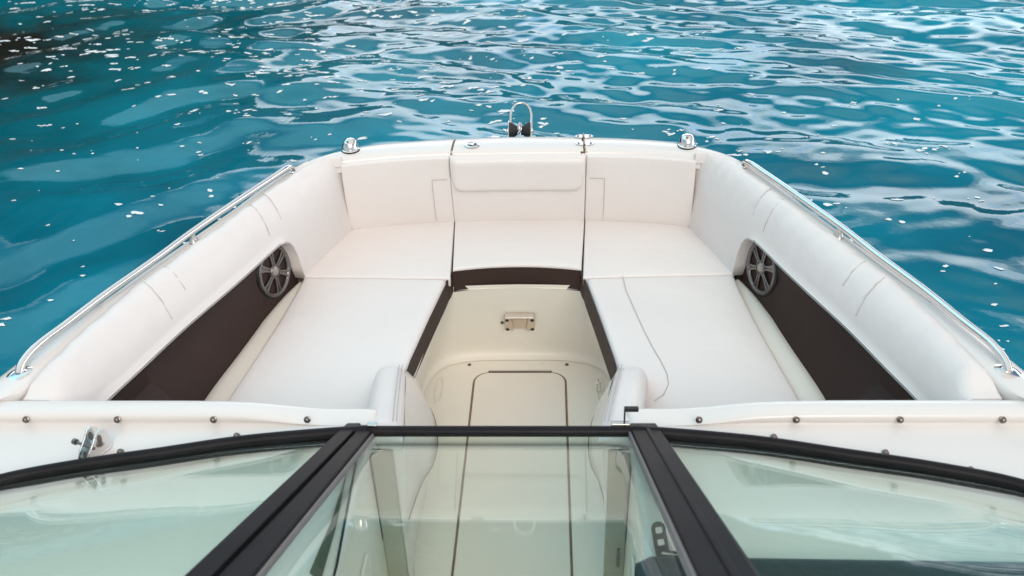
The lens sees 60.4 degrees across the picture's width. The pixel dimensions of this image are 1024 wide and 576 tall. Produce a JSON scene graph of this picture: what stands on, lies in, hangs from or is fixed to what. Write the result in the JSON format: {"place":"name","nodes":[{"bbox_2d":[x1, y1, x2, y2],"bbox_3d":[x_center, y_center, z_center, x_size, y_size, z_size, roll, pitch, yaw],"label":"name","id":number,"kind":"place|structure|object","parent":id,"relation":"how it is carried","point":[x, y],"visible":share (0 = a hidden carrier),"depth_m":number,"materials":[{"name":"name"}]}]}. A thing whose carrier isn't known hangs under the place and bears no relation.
{"place":"outdoors","nodes":[
{"label":"outdoors","id":0,"kind":"place"},
{"bbox_2d":[0,0,1023,376],"bbox_3d":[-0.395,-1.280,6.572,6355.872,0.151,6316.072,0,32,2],"label":"water","id":1,"kind":"structure","parent":0,"point":[892,68],"depth_m":6.78,"materials":[{"name":"blue liquid"}]},
{"bbox_2d":[0,0,1008,349],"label":"sea foam","id":2,"kind":"object","parent":1,"relation":"on","point":[390,68],"visible":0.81,"depth_m":7.69,"materials":[{"name":"white"}]},
{"bbox_2d":[0,102,1023,575],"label":"motorboat","id":3,"kind":"object","parent":1,"relation":"on","point":[580,354],"visible":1,"depth_m":2.42,"materials":[{"name":"white plastic"}]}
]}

